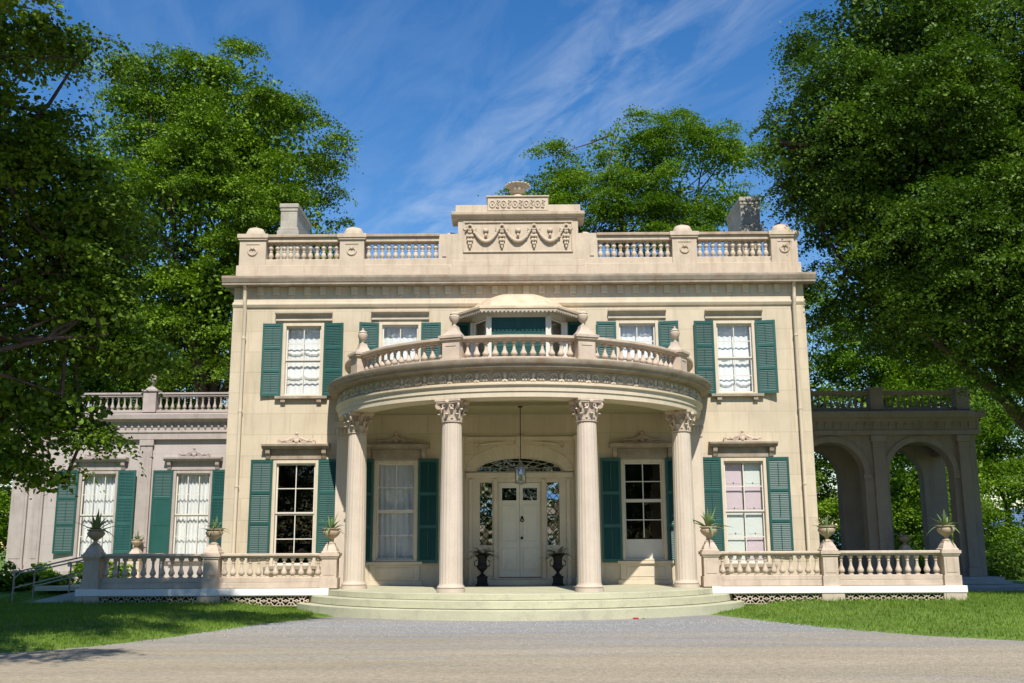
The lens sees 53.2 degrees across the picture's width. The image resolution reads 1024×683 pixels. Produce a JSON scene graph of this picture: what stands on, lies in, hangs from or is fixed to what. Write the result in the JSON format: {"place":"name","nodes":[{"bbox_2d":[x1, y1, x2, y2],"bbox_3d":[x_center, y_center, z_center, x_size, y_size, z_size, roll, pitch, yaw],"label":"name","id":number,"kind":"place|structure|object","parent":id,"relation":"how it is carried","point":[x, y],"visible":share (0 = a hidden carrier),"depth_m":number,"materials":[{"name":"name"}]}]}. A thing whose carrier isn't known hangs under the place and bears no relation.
{"place":"outdoors","nodes":[
{"label":"outdoors","id":0,"kind":"place"},
{"bbox_2d":[0,615,1023,682],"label":"driveway","id":1,"kind":"structure","parent":0,"point":[835,656],"depth_m":15.42,"materials":[{"name":"grey gravel"}]},
{"bbox_2d":[0,551,1023,653],"bbox_3d":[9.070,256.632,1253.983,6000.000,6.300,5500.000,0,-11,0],"label":"lawn","id":2,"kind":"structure","parent":0,"point":[8,593],"depth_m":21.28,"materials":[{"name":"green plant"}]},
{"bbox_2d":[0,569,17,588],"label":"bedding plant","id":3,"kind":"object","parent":2,"relation":"on","point":[3,571],"visible":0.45,"depth_m":30.52,"materials":[{"name":"green plant"}]},
{"bbox_2d":[0,343,55,567],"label":"leafy tree","id":4,"kind":"object","parent":2,"relation":"on","point":[5,499],"visible":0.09,"depth_m":43.00,"materials":[{"name":"green plant"}]},
{"bbox_2d":[0,560,55,590],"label":"bedding plant","id":5,"kind":"object","parent":2,"relation":"on","point":[24,578],"visible":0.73,"depth_m":30.28,"materials":[{"name":"green plant"}]},
{"bbox_2d":[29,561,52,583],"bbox_3d":[-14.316,7.334,31.265,1.299,1.212,1.584,9,-15,-39],"label":"bedding plant","id":6,"kind":"object","parent":2,"relation":"on","point":[35,565],"visible":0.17,"depth_m":31.34,"materials":[{"name":"green plant"}]},
{"bbox_2d":[28,592,75,602],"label":"ramp","id":7,"kind":"structure","parent":2,"relation":"on","point":[71,596],"depth_m":27.41,"materials":[{"name":"concrete"}]},
{"bbox_2d":[36,569,79,592],"bbox_3d":[-13.597,7.331,30.349,1.310,1.169,1.401,1,-11,-6],"label":"bedding plant","id":8,"kind":"object","parent":2,"relation":"on","point":[61,582],"visible":0.48,"depth_m":30.23,"materials":[{"name":"green plant"}]},
{"bbox_2d":[68,563,83,582],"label":"bedding plant","id":9,"kind":"object","parent":2,"relation":"on","point":[77,567],"visible":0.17,"depth_m":31.39,"materials":[{"name":"green plant"}]},
{"bbox_2d":[0,0,206,501],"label":"tree","id":10,"kind":"object","parent":2,"relation":"on","point":[75,274],"visible":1,"depth_m":20.09,"materials":[{"name":"green plant"}]},
{"bbox_2d":[31,328,192,409],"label":"leafy tree","id":11,"kind":"object","parent":2,"relation":"on","point":[96,384],"visible":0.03,"depth_m":49.58,"materials":[{"name":"green plant"}]},
{"bbox_2d":[3,374,228,581],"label":"side wing","id":12,"kind":"structure","parent":2,"relation":"on","point":[171,502],"depth_m":35.76,"materials":[{"name":"beige paint"}]},
{"bbox_2d":[67,448,128,564],"bbox_3d":[-14.472,5.727,35.695,2.030,4.042,0.578,0,-11,0],"label":"window","id":13,"kind":"structure","parent":12,"relation":"in","point":[93,501],"depth_m":35.87,"materials":[{"name":"paint"}]},
{"bbox_2d":[163,447,222,564],"bbox_3d":[-11.162,5.707,35.675,2.030,4.042,0.578,0,-11,0],"label":"window","id":14,"kind":"structure","parent":12,"relation":"in","point":[192,507],"depth_m":35.82,"materials":[{"name":"paint"}]},
{"bbox_2d":[107,560,138,577],"bbox_3d":[-12.643,7.561,32.489,1.670,1.216,1.420,0,-11,0],"label":"bedding plant","id":15,"kind":"object","parent":2,"relation":"on","point":[111,569],"visible":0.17,"depth_m":32.36,"materials":[{"name":"green plant"}]},
{"bbox_2d":[34,583,328,607],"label":"terrace","id":16,"kind":"structure","parent":2,"relation":"on","point":[279,597],"depth_m":26.68,"materials":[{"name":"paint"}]},
{"bbox_2d":[11,557,119,601],"bbox_3d":[-11.998,6.428,27.477,2.878,1.422,0.047,0,-11,0],"label":"handrail","id":17,"kind":"object","parent":16,"relation":"on","point":[15,572],"visible":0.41,"depth_m":27.50,"materials":[{"name":"paint"}]},
{"bbox_2d":[15,553,163,598],"bbox_3d":[-11.873,6.660,28.633,4.200,1.422,0.047,0,-11,0],"label":"handrail","id":18,"kind":"object","parent":16,"relation":"on","point":[69,578],"visible":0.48,"depth_m":28.66,"materials":[{"name":"paint"}]},
{"bbox_2d":[127,549,142,577],"bbox_3d":[-12.851,7.610,34.896,0.520,1.035,0.520,0,-11,0],"label":"stone pedestal","id":19,"kind":"object","parent":16,"relation":"on","point":[139,564],"visible":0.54,"depth_m":34.74,"materials":[{"name":"beige stone"}]},
{"bbox_2d":[131,539,142,548],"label":"stone urn","id":20,"kind":"object","parent":19,"relation":"on","point":[136,543],"visible":1,"depth_m":34.92,"materials":[{"name":"beige stone"}]},
{"bbox_2d":[80,544,341,588],"bbox_3d":[-7.947,5.958,27.094,6.790,1.135,0.510,0,-11,0],"label":"terrace balustrade","id":21,"kind":"object","parent":16,"relation":"on","point":[95,557],"visible":1,"depth_m":26.94,"materials":[{"name":"beige stone"}]},
{"bbox_2d":[87,529,105,544],"bbox_3d":[-11.091,5.218,27.265,0.484,0.418,0.484,0,-11,0],"label":"stone urn","id":22,"kind":"object","parent":21,"relation":"on","point":[95,535],"visible":0.99,"depth_m":27.13,"materials":[{"name":"beige stone"}]},
{"bbox_2d":[76,510,118,540],"bbox_3d":[-11.140,4.909,27.472,1.176,0.875,1.144,9,-15,-39],"label":"agave plant","id":23,"kind":"object","parent":22,"relation":"in","point":[96,524],"visible":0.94,"depth_m":27.28,"materials":[{"name":"green plant"}]},
{"bbox_2d":[205,529,223,544],"bbox_3d":[-7.931,5.199,27.246,0.484,0.418,0.484,0,-11,0],"label":"stone urn","id":24,"kind":"object","parent":21,"relation":"on","point":[214,535],"visible":0.98,"depth_m":27.11,"materials":[{"name":"beige stone"}]},
{"bbox_2d":[199,517,232,540],"bbox_3d":[-7.892,4.963,27.282,0.938,0.674,0.692,0,-11,0],"label":"agave plant","id":25,"kind":"object","parent":24,"relation":"in","point":[215,526],"visible":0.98,"depth_m":27.26,"materials":[{"name":"green plant"}]},
{"bbox_2d":[322,528,340,543],"bbox_3d":[-4.811,5.181,27.228,0.484,0.418,0.484,0,-11,0],"label":"stone urn","id":26,"kind":"object","parent":21,"relation":"on","point":[333,533],"visible":0.98,"depth_m":27.09,"materials":[{"name":"beige stone"}]},
{"bbox_2d":[322,514,344,534],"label":"agave plant","id":27,"kind":"object","parent":26,"relation":"in","point":[332,524],"visible":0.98,"depth_m":27.25,"materials":[{"name":"green plant"}]},
{"bbox_2d":[16,29,362,409],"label":"maple tree","id":28,"kind":"object","parent":2,"relation":"on","point":[227,173],"visible":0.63,"depth_m":45.15,"materials":[{"name":"green plant"}]},
{"bbox_2d":[221,181,819,592],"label":"mansion","id":29,"kind":"structure","parent":2,"relation":"on","point":[375,403],"depth_m":30.00,"materials":[{"name":"beige paint"}]},
{"bbox_2d":[261,432,329,572],"bbox_3d":[-6.310,4.642,29.658,1.980,4.052,0.429,0,-11,0],"label":"window","id":30,"kind":"structure","parent":29,"relation":"in","point":[306,448],"depth_m":29.82,"materials":[{"name":"paint"}]},
{"bbox_2d":[274,311,332,402],"bbox_3d":[-6.244,0.483,30.607,1.710,2.740,0.452,0,-11,0],"label":"window","id":31,"kind":"structure","parent":29,"relation":"in","point":[303,343],"depth_m":30.71,"materials":[{"name":"paint"}]},
{"bbox_2d":[367,432,429,561],"bbox_3d":[-3.375,4.504,29.779,1.950,3.722,0.654,0,-11,0],"label":"window","id":32,"kind":"structure","parent":29,"relation":"in","point":[395,498],"depth_m":29.89,"materials":[{"name":"paint"}]},
{"bbox_2d":[371,310,428,363],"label":"window","id":33,"kind":"structure","parent":29,"relation":"in","point":[390,333],"depth_m":30.73,"materials":[{"name":"paint"}]},
{"bbox_2d":[499,483,519,576],"bbox_3d":[-0.078,5.468,29.749,0.601,2.690,0.066,0,-11,0],"label":"door","id":34,"kind":"structure","parent":29,"relation":"in","point":[509,510],"depth_m":29.71,"materials":[{"name":"paint"}]},
{"bbox_2d":[458,294,578,356],"bbox_3d":[0.194,-0.081,29.936,3.960,2.880,1.435,0,-11,0],"label":"bay window","id":35,"kind":"structure","parent":29,"relation":"in","point":[501,314],"depth_m":29.74,"materials":[{"name":"paint"}]},
{"bbox_2d":[515,406,525,484],"bbox_3d":[0.227,2.783,27.490,0.300,2.140,0.300,0,-11,0],"label":"hanging lantern","id":36,"kind":"object","parent":29,"relation":"hanging from","point":[520,465],"visible":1,"depth_m":27.32,"materials":[{"name":"black metal"}]},
{"bbox_2d":[520,483,540,576],"bbox_3d":[0.531,5.464,29.746,0.601,2.690,0.066,0,-11,0],"label":"door","id":37,"kind":"structure","parent":29,"relation":"in","point":[530,529],"depth_m":29.70,"materials":[{"name":"paint"}]},
{"bbox_2d":[608,309,665,364],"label":"window","id":38,"kind":"structure","parent":29,"relation":"in","point":[644,331],"depth_m":30.69,"materials":[{"name":"paint"}]},
{"bbox_2d":[609,431,671,560],"bbox_3d":[3.814,4.439,29.626,1.950,3.722,0.429,0,-11,0],"label":"window","id":39,"kind":"structure","parent":29,"relation":"in","point":[633,549],"depth_m":29.71,"materials":[{"name":"paint"}]},
{"bbox_2d":[705,309,763,399],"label":"window","id":40,"kind":"structure","parent":29,"relation":"in","point":[734,341],"depth_m":30.64,"materials":[{"name":"paint"}]},
{"bbox_2d":[708,430,777,570],"bbox_3d":[6.750,4.571,29.619,1.980,4.052,0.509,0,-11,0],"label":"window","id":41,"kind":"structure","parent":29,"relation":"in","point":[754,491],"depth_m":29.76,"materials":[{"name":"paint"}]},
{"bbox_2d":[294,584,746,620],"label":"porch steps","id":42,"kind":"structure","parent":2,"relation":"on","point":[517,603],"depth_m":23.96,"materials":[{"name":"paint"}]},
{"bbox_2d":[474,555,489,585],"bbox_3d":[-0.835,6.415,28.685,0.468,0.860,0.400,0,-11,0],"label":"iron urn","id":43,"kind":"object","parent":42,"relation":"on","point":[482,566],"visible":0.96,"depth_m":28.60,"materials":[{"name":"black metal"}]},
{"bbox_2d":[464,548,498,561],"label":"fern plant","id":44,"kind":"object","parent":43,"relation":"in","point":[482,553],"visible":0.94,"depth_m":28.72,"materials":[{"name":"green plant"}]},
{"bbox_2d":[549,554,565,585],"bbox_3d":[1.286,6.402,28.672,0.468,0.860,0.400,0,-11,0],"label":"iron urn","id":45,"kind":"object","parent":42,"relation":"on","point":[557,566],"visible":0.99,"depth_m":28.58,"materials":[{"name":"black metal"}]},
{"bbox_2d":[540,546,574,560],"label":"fern plant","id":46,"kind":"object","parent":45,"relation":"in","point":[552,551],"visible":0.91,"depth_m":28.73,"materials":[{"name":"green plant"}]},
{"bbox_2d":[477,100,779,256],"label":"locust tree","id":47,"kind":"object","parent":2,"relation":"on","point":[659,208],"visible":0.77,"depth_m":55.58,"materials":[{"name":"green plant"}]},
{"bbox_2d":[820,530,840,573],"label":"shrub","id":48,"kind":"object","parent":2,"relation":"on","point":[838,545],"visible":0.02,"depth_m":43.15,"materials":[{"name":"green plant"}]},
{"bbox_2d":[712,585,967,603],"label":"terrace","id":49,"kind":"structure","parent":2,"relation":"on","point":[756,594],"depth_m":26.58,"materials":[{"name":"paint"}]},
{"bbox_2d":[698,541,962,586],"bbox_3d":[8.372,5.860,26.996,6.790,1.135,0.510,0,-11,0],"label":"terrace balustrade","id":50,"kind":"object","parent":49,"relation":"on","point":[946,553],"visible":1,"depth_m":26.84,"materials":[{"name":"beige stone"}]},
{"bbox_2d":[700,526,717,541],"bbox_3d":[5.229,5.121,27.167,0.484,0.418,0.484,0,-11,0],"label":"stone urn","id":51,"kind":"object","parent":50,"relation":"on","point":[705,531],"visible":0.99,"depth_m":27.04,"materials":[{"name":"beige stone"}]},
{"bbox_2d":[694,507,732,533],"bbox_3d":[5.258,4.770,27.225,1.333,0.826,0.942,0,-11,0],"label":"agave plant","id":52,"kind":"object","parent":51,"relation":"in","point":[708,520],"visible":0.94,"depth_m":27.16,"materials":[{"name":"green plant"}]},
{"bbox_2d":[817,526,835,541],"bbox_3d":[8.349,5.102,27.149,0.484,0.418,0.484,0,-11,0],"label":"stone urn","id":53,"kind":"object","parent":50,"relation":"on","point":[822,531],"visible":1,"depth_m":27.02,"materials":[{"name":"beige stone"}]},
{"bbox_2d":[814,514,841,533],"bbox_3d":[8.405,4.825,27.179,0.718,0.632,0.716,3,-12,-16],"label":"agave plant","id":54,"kind":"object","parent":53,"relation":"in","point":[826,522],"visible":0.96,"depth_m":27.14,"materials":[{"name":"green plant"}]},
{"bbox_2d":[936,525,954,540],"bbox_3d":[11.508,5.083,27.130,0.484,0.418,0.484,0,-11,0],"label":"stone urn","id":55,"kind":"object","parent":50,"relation":"on","point":[946,531],"visible":1,"depth_m":27.00,"materials":[{"name":"beige stone"}]},
{"bbox_2d":[928,510,959,532],"bbox_3d":[11.464,4.801,27.144,0.866,0.730,0.879,-8,-14,33],"label":"agave plant","id":56,"kind":"object","parent":55,"relation":"in","point":[945,521],"visible":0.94,"depth_m":27.11,"materials":[{"name":"green plant"}]},
{"bbox_2d":[805,288,896,548],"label":"leafy tree","id":57,"kind":"object","parent":2,"relation":"on","point":[821,358],"visible":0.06,"depth_m":51.85,"materials":[{"name":"green plant"}]},
{"bbox_2d":[744,0,1023,450],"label":"shade tree","id":58,"kind":"object","parent":2,"relation":"on","point":[916,142],"visible":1,"depth_m":30.20,"materials":[{"name":"green plant"}]},
{"bbox_2d":[807,295,1003,561],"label":"leafy tree","id":59,"kind":"object","parent":2,"relation":"on","point":[905,506],"visible":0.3,"depth_m":50.04,"materials":[{"name":"green plant"}]},
{"bbox_2d":[898,545,915,573],"bbox_3d":[13.388,7.454,34.739,0.520,1.035,0.520,0,-11,0],"label":"stone pedestal","id":60,"kind":"object","parent":2,"relation":"on","point":[902,560],"visible":0.48,"depth_m":34.55,"materials":[{"name":"beige stone"}]},
{"bbox_2d":[898,535,909,544],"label":"stone urn","id":61,"kind":"object","parent":60,"relation":"on","point":[904,539],"visible":1,"depth_m":34.77,"materials":[{"name":"beige stone"}]},
{"bbox_2d":[810,387,1004,579],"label":"arcade wing","id":62,"kind":"structure","parent":2,"relation":"on","point":[857,448],"depth_m":35.89,"materials":[{"name":"beige stone"}]},
{"bbox_2d":[894,526,924,572],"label":"shrub","id":63,"kind":"object","parent":2,"relation":"on","point":[921,563],"visible":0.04,"depth_m":44.09,"materials":[{"name":"green plant"}]},
{"bbox_2d":[845,353,1023,564],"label":"leafy tree","id":64,"kind":"object","parent":2,"relation":"on","point":[1009,481],"visible":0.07,"depth_m":52.21,"materials":[{"name":"green plant"}]},
{"bbox_2d":[899,371,1023,561],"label":"leafy tree","id":65,"kind":"object","parent":2,"relation":"on","point":[1014,465],"visible":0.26,"depth_m":54.65,"materials":[{"name":"green plant"}]},
{"bbox_2d":[920,535,1023,579],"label":"shrub","id":66,"kind":"object","parent":2,"relation":"on","point":[992,570],"visible":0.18,"depth_m":42.63,"materials":[{"name":"green plant"}]},
{"bbox_2d":[962,579,1023,589],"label":"stone steps","id":67,"kind":"structure","parent":2,"relation":"on","point":[984,584],"depth_m":32.90,"materials":[{"name":"grey stone"}]},
{"bbox_2d":[985,533,1023,579],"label":"shrub","id":68,"kind":"object","parent":2,"relation":"on","point":[1019,550],"visible":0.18,"depth_m":45.94,"materials":[{"name":"green plant"}]},
{"bbox_2d":[0,0,1023,548],"label":"sky","id":69,"kind":"structure","parent":0,"point":[445,98],"materials":[{"name":"blue"}]},
{"bbox_2d":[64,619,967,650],"bbox_3d":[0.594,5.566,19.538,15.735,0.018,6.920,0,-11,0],"label":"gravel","id":70,"kind":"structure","parent":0,"point":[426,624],"depth_m":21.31,"materials":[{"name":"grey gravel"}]},
{"bbox_2d":[820,508,1023,544],"bbox_3d":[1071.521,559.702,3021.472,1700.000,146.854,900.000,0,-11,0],"label":"hills","id":71,"kind":"structure","parent":0,"point":[1016,516],"depth_m":2817.61,"materials":[{"name":"plant"}]}
]}

